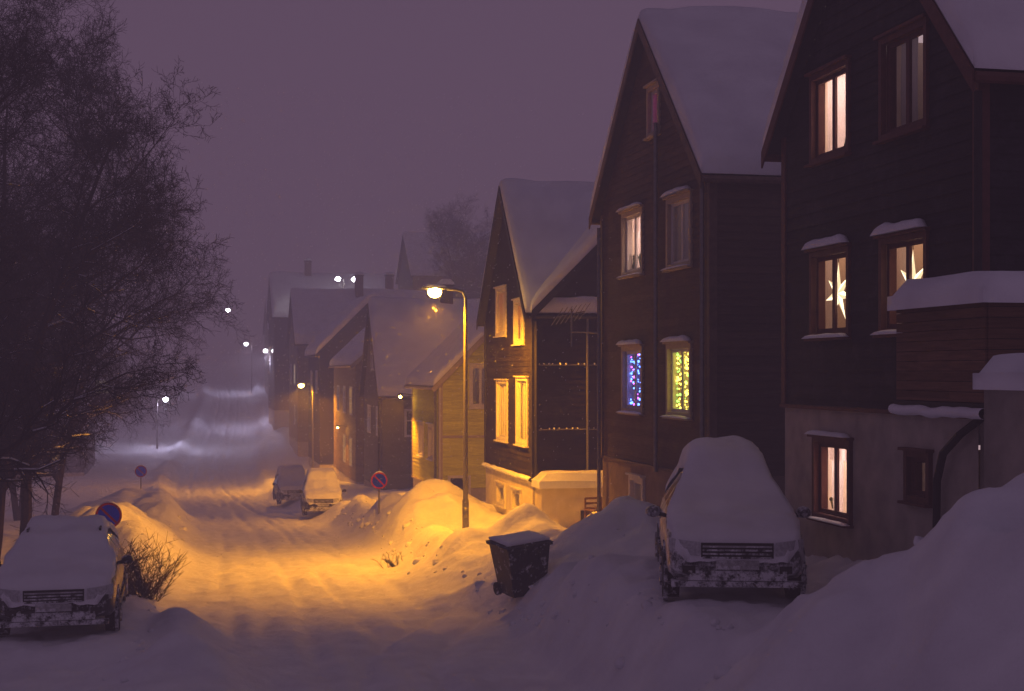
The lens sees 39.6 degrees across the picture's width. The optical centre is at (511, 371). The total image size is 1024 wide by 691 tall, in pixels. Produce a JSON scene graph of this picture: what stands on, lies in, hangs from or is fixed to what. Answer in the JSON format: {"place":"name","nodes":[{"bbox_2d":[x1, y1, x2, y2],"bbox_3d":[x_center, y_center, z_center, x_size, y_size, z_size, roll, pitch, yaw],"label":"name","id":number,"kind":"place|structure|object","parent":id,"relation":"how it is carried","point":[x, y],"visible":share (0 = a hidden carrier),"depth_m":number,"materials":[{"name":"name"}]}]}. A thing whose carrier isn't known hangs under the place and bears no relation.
{"place":"outdoors","nodes":[
{"label":"outdoors","id":0,"kind":"place"},
{"bbox_2d":[47,81,616,557],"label":"falling snow","id":1,"kind":"structure","parent":0,"point":[317,303],"depth_m":35.86,"materials":[{"name":"white snow"}]},
{"bbox_2d":[0,0,801,361],"label":"sky","id":2,"kind":"structure","parent":0,"point":[561,55],"materials":[{"name":"purple"}]},
{"bbox_2d":[405,305,483,386],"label":"roof snow","id":3,"kind":"structure","parent":0,"point":[441,363],"depth_m":57.83,"materials":[{"name":"white snow"}]},
{"bbox_2d":[0,338,1023,690],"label":"snowy ground","id":4,"kind":"structure","parent":0,"point":[246,604],"depth_m":22.10,"materials":[{"name":"white snow"}]},
{"bbox_2d":[18,472,83,477],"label":"foundation","id":5,"kind":"object","parent":4,"relation":"on","point":[75,474],"visible":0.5,"depth_m":113.14,"materials":[{"name":"concrete"}]},
{"bbox_2d":[40,418,94,474],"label":"walls","id":6,"kind":"structure","parent":5,"relation":"on","point":[79,469],"depth_m":113.27,"materials":[{"name":"grey"}]},
{"bbox_2d":[45,392,97,432],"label":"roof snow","id":7,"kind":"structure","parent":6,"relation":"on","point":[78,413],"depth_m":115.10,"materials":[{"name":"white snow"}]},
{"bbox_2d":[0,188,116,520],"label":"bare birch tree","id":8,"kind":"object","parent":4,"relation":"on","point":[16,511],"visible":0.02,"depth_m":54.84,"materials":[{"name":"brown plant"}]},
{"bbox_2d":[0,514,133,634],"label":"parked car","id":9,"kind":"object","parent":4,"relation":"on","point":[60,570],"visible":0.99,"depth_m":21.98,"materials":[{"name":"paint"}]},
{"bbox_2d":[0,110,135,455],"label":"bare birch tree","id":10,"kind":"object","parent":4,"relation":"on","point":[20,177],"visible":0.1,"depth_m":40.97,"materials":[{"name":"brown plant"}]},
{"bbox_2d":[0,0,203,535],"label":"bare birch tree","id":11,"kind":"object","parent":4,"relation":"on","point":[26,510],"visible":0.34,"depth_m":38.21,"materials":[{"name":"brown plant"}]},
{"bbox_2d":[0,0,206,541],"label":"bare birch tree","id":12,"kind":"object","parent":4,"relation":"on","point":[21,464],"visible":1,"depth_m":27.99,"materials":[{"name":"brown plant"}]},
{"bbox_2d":[95,501,121,525],"bbox_3d":[-9.289,3.840,32.758,0.596,1.761,0.084,0,0,-12],"label":"traffic sign","id":13,"kind":"object","parent":4,"relation":"on","point":[110,511],"visible":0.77,"depth_m":32.73,"materials":[{"name":"metal"}]},
{"bbox_2d":[98,414,127,416],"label":"foundation","id":14,"kind":"object","parent":4,"relation":"on","point":[126,415],"depth_m":168.81,"materials":[{"name":"concrete"}]},
{"bbox_2d":[54,346,135,414],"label":"walls","id":15,"kind":"structure","parent":14,"relation":"on","point":[129,405],"depth_m":168.98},
{"bbox_2d":[65,335,136,368],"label":"roof snow","id":16,"kind":"structure","parent":15,"relation":"on","point":[120,357],"depth_m":169.04,"materials":[{"name":"white snow"}]},
{"bbox_2d":[0,0,241,557],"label":"bare birch tree","id":17,"kind":"object","parent":4,"relation":"on","point":[12,433],"visible":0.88,"depth_m":33.96,"materials":[{"name":"brown plant"}]},
{"bbox_2d":[5,101,255,515],"bbox_3d":[-12.872,-1.685,44.980,8.459,14.180,8.903,0,0,-24],"label":"bare birch tree","id":18,"kind":"object","parent":4,"relation":"on","point":[57,474],"visible":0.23,"depth_m":44.80,"materials":[{"name":"brown plant"}]},
{"bbox_2d":[119,530,162,579],"bbox_3d":[-8.516,3.947,30.074,2.360,1.434,2.245,0,0,-37],"label":"bare bush","id":19,"kind":"object","parent":4,"relation":"on","point":[140,552],"visible":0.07,"depth_m":30.22,"materials":[{"name":"brown plant"}]},
{"bbox_2d":[135,465,146,488],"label":"traffic sign","id":20,"kind":"object","parent":4,"relation":"on","point":[140,472],"visible":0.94,"depth_m":71.62,"materials":[{"name":"metal"}]},
{"bbox_2d":[124,531,191,601],"bbox_3d":[-7.650,3.970,29.050,2.082,1.457,2.433,0,0,-28],"label":"bare bush","id":21,"kind":"object","parent":4,"relation":"on","point":[144,589],"visible":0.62,"depth_m":28.98,"materials":[{"name":"brown plant"}]},
{"bbox_2d":[156,397,168,448],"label":"street lamp","id":22,"kind":"object","parent":4,"relation":"on","point":[165,400],"visible":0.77,"depth_m":136.81,"materials":[{"name":"metal"}]},
{"bbox_2d":[244,342,251,392],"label":"street lamp","id":23,"kind":"object","parent":4,"relation":"on","point":[251,363],"visible":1,"depth_m":201.72,"materials":[{"name":"metal"}]},
{"bbox_2d":[269,408,288,429],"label":"foundation","id":24,"kind":"object","parent":4,"relation":"on","point":[281,419],"visible":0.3,"depth_m":148.34,"materials":[{"name":"concrete"}]},
{"bbox_2d":[268,301,288,409],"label":"walls","id":25,"kind":"structure","parent":24,"relation":"on","point":[278,385],"depth_m":148.33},
{"bbox_2d":[269,346,272,363],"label":"windows","id":26,"kind":"structure","parent":25,"relation":"attached to","point":[272,355],"depth_m":151.47,"materials":[{"name":"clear glass"}]},
{"bbox_2d":[266,281,287,322],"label":"roof","id":27,"kind":"structure","parent":25,"relation":"on","point":[268,304],"depth_m":156.93,"materials":[{"name":"grey"}]},
{"bbox_2d":[269,271,384,316],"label":"roof snow","id":28,"kind":"structure","parent":25,"relation":"on","point":[282,283],"depth_m":153.60,"materials":[{"name":"white snow"}]},
{"bbox_2d":[304,258,311,275],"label":"chimney","id":29,"kind":"object","parent":28,"relation":"on","point":[307,266],"visible":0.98,"depth_m":154.48,"materials":[{"name":"brick"}]},
{"bbox_2d":[272,464,305,504],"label":"parked car","id":30,"kind":"object","parent":4,"relation":"on","point":[282,490],"visible":0.72,"depth_m":77.56,"materials":[{"name":"paint"}]},
{"bbox_2d":[297,382,313,467],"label":"street lamp","id":31,"kind":"object","parent":4,"relation":"on","point":[301,385],"visible":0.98,"depth_m":99.27,"materials":[{"name":"metal"}]},
{"bbox_2d":[309,457,333,468],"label":"foundation","id":32,"kind":"object","parent":4,"relation":"on","point":[316,465],"visible":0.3,"depth_m":105.52,"materials":[{"name":"concrete"}]},
{"bbox_2d":[308,308,366,464],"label":"walls","id":33,"kind":"structure","parent":32,"relation":"on","point":[323,411],"depth_m":104.59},
{"bbox_2d":[310,370,317,393],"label":"windows","id":34,"kind":"structure","parent":33,"relation":"attached to","point":[316,382],"depth_m":107.69,"materials":[{"name":"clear glass"}]},
{"bbox_2d":[304,303,367,357],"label":"roof","id":35,"kind":"structure","parent":33,"relation":"on","point":[342,329],"depth_m":104.54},
{"bbox_2d":[305,291,382,355],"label":"roof snow","id":36,"kind":"structure","parent":33,"relation":"on","point":[330,331],"depth_m":105.02,"materials":[{"name":"white snow"}]},
{"bbox_2d":[298,467,346,515],"bbox_3d":[-8.817,5.487,65.876,2.229,2.058,4.585,0,0,-10],"label":"parked car","id":37,"kind":"object","parent":4,"relation":"on","point":[324,493],"visible":0.91,"depth_m":64.67,"materials":[{"name":"paint"}]},
{"bbox_2d":[335,277,343,288],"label":"street lamp","id":38,"kind":"object","parent":4,"relation":"on","point":[337,278],"visible":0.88,"depth_m":147.42,"materials":[{"name":"metal"}]},
{"bbox_2d":[334,467,363,483],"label":"foundation","id":39,"kind":"object","parent":4,"relation":"on","point":[341,476],"visible":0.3,"depth_m":91.21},
{"bbox_2d":[334,360,363,481],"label":"walls","id":40,"kind":"structure","parent":39,"relation":"on","point":[344,376],"depth_m":87.09,"materials":[{"name":"beige wood"}]},
{"bbox_2d":[337,385,351,466],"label":"windows","id":41,"kind":"structure","parent":40,"relation":"attached to","point":[350,413],"depth_m":89.71,"materials":[{"name":"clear glass"}]},
{"bbox_2d":[328,355,362,368],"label":"roof","id":42,"kind":"structure","parent":40,"relation":"on","point":[357,361],"depth_m":83.77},
{"bbox_2d":[329,328,364,365],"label":"roof snow","id":43,"kind":"structure","parent":40,"relation":"on","point":[351,353],"depth_m":90.95,"materials":[{"name":"white snow"}]},
{"bbox_2d":[371,471,386,513],"bbox_3d":[-4.593,4.324,49.146,0.576,1.807,0.084,0,0,-12],"label":"traffic sign","id":44,"kind":"object","parent":4,"relation":"on","point":[380,477],"visible":0.98,"depth_m":49.12,"materials":[{"name":"metal"}]},
{"bbox_2d":[378,400,379,470],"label":"drainpipe","id":45,"kind":"object","parent":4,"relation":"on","point":[379,435],"visible":0.67,"depth_m":72.28,"materials":[{"name":"metal"}]},
{"bbox_2d":[372,549,402,568],"bbox_3d":[-3.187,4.920,37.027,0.578,0.524,1.275,0,0,19],"label":"bare bush","id":46,"kind":"object","parent":4,"relation":"on","point":[391,563],"visible":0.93,"depth_m":37.12,"materials":[{"name":"brown plant"}]},
{"bbox_2d":[422,284,468,528],"bbox_3d":[-1.803,1.145,38.509,1.291,7.062,0.380,0,0,-12],"label":"street lamp","id":47,"kind":"object","parent":4,"relation":"on","point":[434,290],"visible":0.98,"depth_m":38.57,"materials":[{"name":"metal"}]},
{"bbox_2d":[413,478,485,500],"bbox_3d":[0.365,5.751,59.205,8.000,2.498,7.100,0,0,-12],"label":"foundation","id":48,"kind":"object","parent":4,"relation":"on","point":[479,494],"visible":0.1,"depth_m":55.23,"materials":[{"name":"concrete"}]},
{"bbox_2d":[411,342,485,487],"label":"walls","id":49,"kind":"structure","parent":48,"relation":"on","point":[451,413],"depth_m":55.13,"materials":[{"name":"yellow"}]},
{"bbox_2d":[434,390,436,478],"bbox_3d":[-2.970,2.800,55.043,0.092,4.400,0.092,0,0,10],"label":"drainpipe","id":50,"kind":"object","parent":49,"relation":"attached to","point":[435,435],"visible":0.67,"depth_m":55.00,"materials":[{"name":"metal"}]},
{"bbox_2d":[404,335,483,392],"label":"roof","id":51,"kind":"structure","parent":49,"relation":"on","point":[449,373],"depth_m":54.78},
{"bbox_2d":[417,363,483,461],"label":"windows","id":52,"kind":"structure","parent":49,"relation":"attached to","point":[476,385],"depth_m":55.49,"materials":[{"name":"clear glass"}]},
{"bbox_2d":[416,420,432,460],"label":"window snow","id":53,"kind":"structure","parent":52,"relation":"on","point":[427,423],"depth_m":57.23,"materials":[{"name":"white snow"}]},
{"bbox_2d":[439,387,483,494],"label":"wall trim","id":54,"kind":"structure","parent":49,"relation":"attached to","point":[456,480],"depth_m":54.93,"materials":[{"name":"brown wood"}]},
{"bbox_2d":[418,197,489,298],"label":"bare birch tree","id":55,"kind":"object","parent":4,"relation":"on","point":[444,242],"visible":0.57,"depth_m":121.11,"materials":[{"name":"brown plant"}]},
{"bbox_2d":[427,194,492,298],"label":"bare birch tree","id":56,"kind":"object","parent":4,"relation":"on","point":[472,244],"visible":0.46,"depth_m":120.05,"materials":[{"name":"brown plant"}]},
{"bbox_2d":[486,467,534,514],"bbox_3d":[4.281,4.501,41.290,12.837,2.998,5.715,0,0,19],"label":"foundation","id":57,"kind":"object","parent":4,"relation":"on","point":[527,488],"visible":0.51,"depth_m":42.97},
{"bbox_2d":[484,214,602,481],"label":"walls","id":58,"kind":"structure","parent":57,"relation":"on","point":[557,409],"depth_m":39.84,"materials":[{"name":"brown wood"}]},
{"bbox_2d":[493,284,528,511],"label":"windows","id":59,"kind":"structure","parent":58,"relation":"attached to","point":[521,415],"depth_m":42.00,"materials":[{"name":"yellow glass"}]},
{"bbox_2d":[476,186,596,329],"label":"roof","id":60,"kind":"structure","parent":58,"relation":"on","point":[499,211],"depth_m":43.59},
{"bbox_2d":[478,178,596,313],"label":"roof snow","id":61,"kind":"structure","parent":60,"relation":"on","point":[555,231],"depth_m":41.53,"materials":[{"name":"white snow"}]},
{"bbox_2d":[532,244,596,318],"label":"roof","id":62,"kind":"structure","parent":60,"relation":"attached to","point":[559,286],"depth_m":39.44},
{"bbox_2d":[531,225,599,311],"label":"roof snow","id":63,"kind":"structure","parent":62,"relation":"on","point":[581,248],"depth_m":39.60,"materials":[{"name":"white snow"}]},
{"bbox_2d":[535,319,596,476],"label":"wall rails","id":64,"kind":"object","parent":58,"relation":"attached to","point":[587,365],"depth_m":39.66,"materials":[{"name":"metal"}]},
{"bbox_2d":[102,495,922,690],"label":"snow clumps","id":65,"kind":"object","parent":4,"relation":"on","point":[721,670],"visible":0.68,"depth_m":21.43,"materials":[{"name":"white snow"}]},
{"bbox_2d":[485,530,553,597],"bbox_3d":[0.146,3.512,25.905,0.940,1.114,0.988,-7,7,-26],"label":"wheelie bin","id":66,"kind":"object","parent":4,"relation":"on","point":[520,561],"visible":0.9,"depth_m":25.59,"materials":[{"name":"black plastic"}]},
{"bbox_2d":[482,462,602,527],"bbox_3d":[2.807,4.354,42.976,6.090,3.292,7.650,0,0,-12],"label":"annex","id":67,"kind":"object","parent":4,"relation":"on","point":[559,496],"visible":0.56,"depth_m":38.92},
{"bbox_2d":[584,497,602,517],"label":"garden chairs","id":68,"kind":"object","parent":4,"relation":"on","point":[588,508],"visible":0.12,"depth_m":37.01,"materials":[{"name":"brown wood"}]},
{"bbox_2d":[603,458,784,508],"bbox_3d":[7.707,3.451,30.307,9.950,3.098,7.100,0,0,-12],"label":"foundation","id":69,"kind":"object","parent":4,"relation":"on","point":[615,481],"visible":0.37,"depth_m":30.67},
{"bbox_2d":[600,47,784,475],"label":"walls","id":70,"kind":"structure","parent":69,"relation":"on","point":[742,310],"depth_m":26.54,"materials":[{"name":"brown wood"}]},
{"bbox_2d":[551,304,596,346],"bbox_3d":[1.758,-1.128,33.369,0.959,1.055,1.411,0,0,-44],"label":"tv antenna","id":71,"kind":"object","parent":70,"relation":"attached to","point":[581,311],"visible":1,"depth_m":33.67,"materials":[{"name":"metal"}]},
{"bbox_2d":[597,122,703,511],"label":"drainpipes","id":72,"kind":"object","parent":70,"relation":"attached to","point":[655,296],"visible":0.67,"depth_m":28.49,"materials":[{"name":"metal"}]},
{"bbox_2d":[617,78,693,500],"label":"windows","id":73,"kind":"structure","parent":70,"relation":"attached to","point":[679,356],"depth_m":28.60,"materials":[{"name":"clear glass"}]},
{"bbox_2d":[616,185,690,418],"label":"window snow","id":74,"kind":"structure","parent":73,"relation":"attached to","point":[671,338],"depth_m":27.74,"materials":[{"name":"white snow"}]},
{"bbox_2d":[589,19,780,228],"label":"roof","id":75,"kind":"structure","parent":70,"relation":"on","point":[639,41],"depth_m":29.78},
{"bbox_2d":[590,6,798,210],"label":"roof snow","id":76,"kind":"structure","parent":70,"relation":"on","point":[720,68],"depth_m":27.54,"materials":[{"name":"white snow"}]},
{"bbox_2d":[646,435,811,599],"bbox_3d":[2.935,1.918,19.625,2.189,2.014,4.585,0,0,5],"label":"parked car","id":77,"kind":"object","parent":4,"relation":"on","point":[726,514],"visible":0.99,"depth_m":17.96,"materials":[{"name":"paint"}]},
{"bbox_2d":[785,404,983,561],"bbox_3d":[9.068,2.251,20.608,8.450,3.498,5.770,0,0,-12],"label":"foundation","id":78,"kind":"object","parent":4,"relation":"on","point":[884,522],"visible":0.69,"depth_m":19.45,"materials":[{"name":"concrete"}]},
{"bbox_2d":[780,0,1023,444],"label":"walls","id":79,"kind":"structure","parent":78,"relation":"on","point":[862,192],"depth_m":19.51,"materials":[{"name":"brown wood"}]},
{"bbox_2d":[804,13,979,528],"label":"windows","id":80,"kind":"structure","parent":79,"relation":"attached to","point":[903,95],"depth_m":20.17,"materials":[{"name":"clear glass"}]},
{"bbox_2d":[801,218,926,525],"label":"window snow","id":81,"kind":"structure","parent":80,"relation":"attached to","point":[885,228],"depth_m":20.24,"materials":[{"name":"white snow"}]},
{"bbox_2d":[761,0,1023,167],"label":"roof","id":82,"kind":"structure","parent":79,"relation":"on","point":[797,62],"depth_m":21.27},
{"bbox_2d":[763,0,1023,143],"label":"roof snow","id":83,"kind":"structure","parent":79,"relation":"on","point":[989,34],"depth_m":16.76,"materials":[{"name":"white snow"}]},
{"bbox_2d":[887,271,1023,419],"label":"balcony snow","id":84,"kind":"structure","parent":79,"relation":"attached to","point":[980,287],"depth_m":15.73,"materials":[{"name":"white snow"}]},
{"bbox_2d":[932,90,983,528],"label":"drainpipes","id":85,"kind":"object","parent":79,"relation":"attached to","point":[952,443],"visible":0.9,"depth_m":16.68,"materials":[{"name":"black metal"}]},
{"bbox_2d":[894,302,1023,414],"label":"balcony","id":86,"kind":"structure","parent":79,"relation":"attached to","point":[932,343],"depth_m":15.93,"materials":[{"name":"brown wood"}]},
{"bbox_2d":[973,353,1023,487],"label":"porch wall","id":87,"kind":"structure","parent":4,"relation":"on","point":[998,379],"depth_m":14.22,"materials":[{"name":"concrete"}]},
{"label":"foundation","id":88,"kind":"object","parent":4,"relation":"on","visible":0},
{"bbox_2d":[289,314,307,441],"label":"walls","id":89,"kind":"structure","parent":88,"relation":"on","point":[297,398],"depth_m":122.05,"materials":[{"name":"brown wood"}]},
{"bbox_2d":[290,364,294,423],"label":"windows","id":90,"kind":"structure","parent":89,"relation":"attached to","point":[291,383],"depth_m":127.55,"materials":[{"name":"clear glass"}]},
{"bbox_2d":[286,293,308,347],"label":"roof","id":91,"kind":"structure","parent":89,"relation":"on","point":[289,325],"depth_m":130.11,"materials":[{"name":"grey"}]},
{"bbox_2d":[290,288,427,343],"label":"roof snow","id":92,"kind":"structure","parent":89,"relation":"on","point":[308,314],"depth_m":126.01,"materials":[{"name":"white snow"}]},
{"bbox_2d":[354,272,363,296],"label":"chimney","id":93,"kind":"object","parent":92,"relation":"on","point":[358,276],"visible":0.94,"depth_m":127.67,"materials":[{"name":"brick"}]},
{"bbox_2d":[384,271,393,288],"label":"chimney","id":94,"kind":"object","parent":92,"relation":"on","point":[389,280],"visible":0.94,"depth_m":130.28,"materials":[{"name":"brick"}]},
{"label":"foundation","id":95,"kind":"object","parent":4,"relation":"on","visible":0},
{"bbox_2d":[364,335,412,489],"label":"walls","id":96,"kind":"structure","parent":95,"relation":"on","point":[396,467],"depth_m":72.48,"materials":[{"name":"brown wood"}]},
{"bbox_2d":[359,304,411,401],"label":"roof","id":97,"kind":"structure","parent":96,"relation":"on","point":[365,354],"depth_m":77.55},
{"bbox_2d":[367,345,411,436],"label":"windows","id":98,"kind":"structure","parent":96,"relation":"attached to","point":[407,423],"depth_m":72.54,"materials":[{"name":"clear glass"}]},
{"bbox_2d":[368,296,479,396],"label":"roof snow","id":99,"kind":"structure","parent":96,"relation":"on","point":[405,352],"depth_m":74.85,"materials":[{"name":"white snow"}]},
{"bbox_2d":[437,279,454,303],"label":"chimney","id":100,"kind":"object","parent":99,"relation":"on","point":[446,295],"visible":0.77,"depth_m":76.68,"materials":[{"name":"brick"}]},
{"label":"foundation","id":101,"kind":"object","parent":4,"relation":"on","visible":0},
{"bbox_2d":[264,320,268,386],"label":"walls","id":102,"kind":"structure","parent":101,"relation":"on","point":[266,370],"depth_m":196.20,"materials":[{"name":"brown"}]},
{"bbox_2d":[263,305,267,334],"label":"roof","id":103,"kind":"structure","parent":102,"relation":"on","point":[264,321],"depth_m":198.78,"materials":[{"name":"grey"}]},
{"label":"foundation","id":104,"kind":"object","parent":4,"relation":"on","visible":0},
{"bbox_2d":[398,247,480,297],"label":"walls","id":105,"kind":"structure","parent":104,"relation":"on","point":[417,283],"depth_m":133.17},
{"bbox_2d":[395,235,458,283],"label":"roof","id":106,"kind":"structure","parent":105,"relation":"on","point":[400,259],"depth_m":136.96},
{"bbox_2d":[395,231,490,279],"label":"roof snow","id":107,"kind":"structure","parent":105,"relation":"on","point":[417,259],"depth_m":133.48,"materials":[{"name":"white snow"}]}
]}

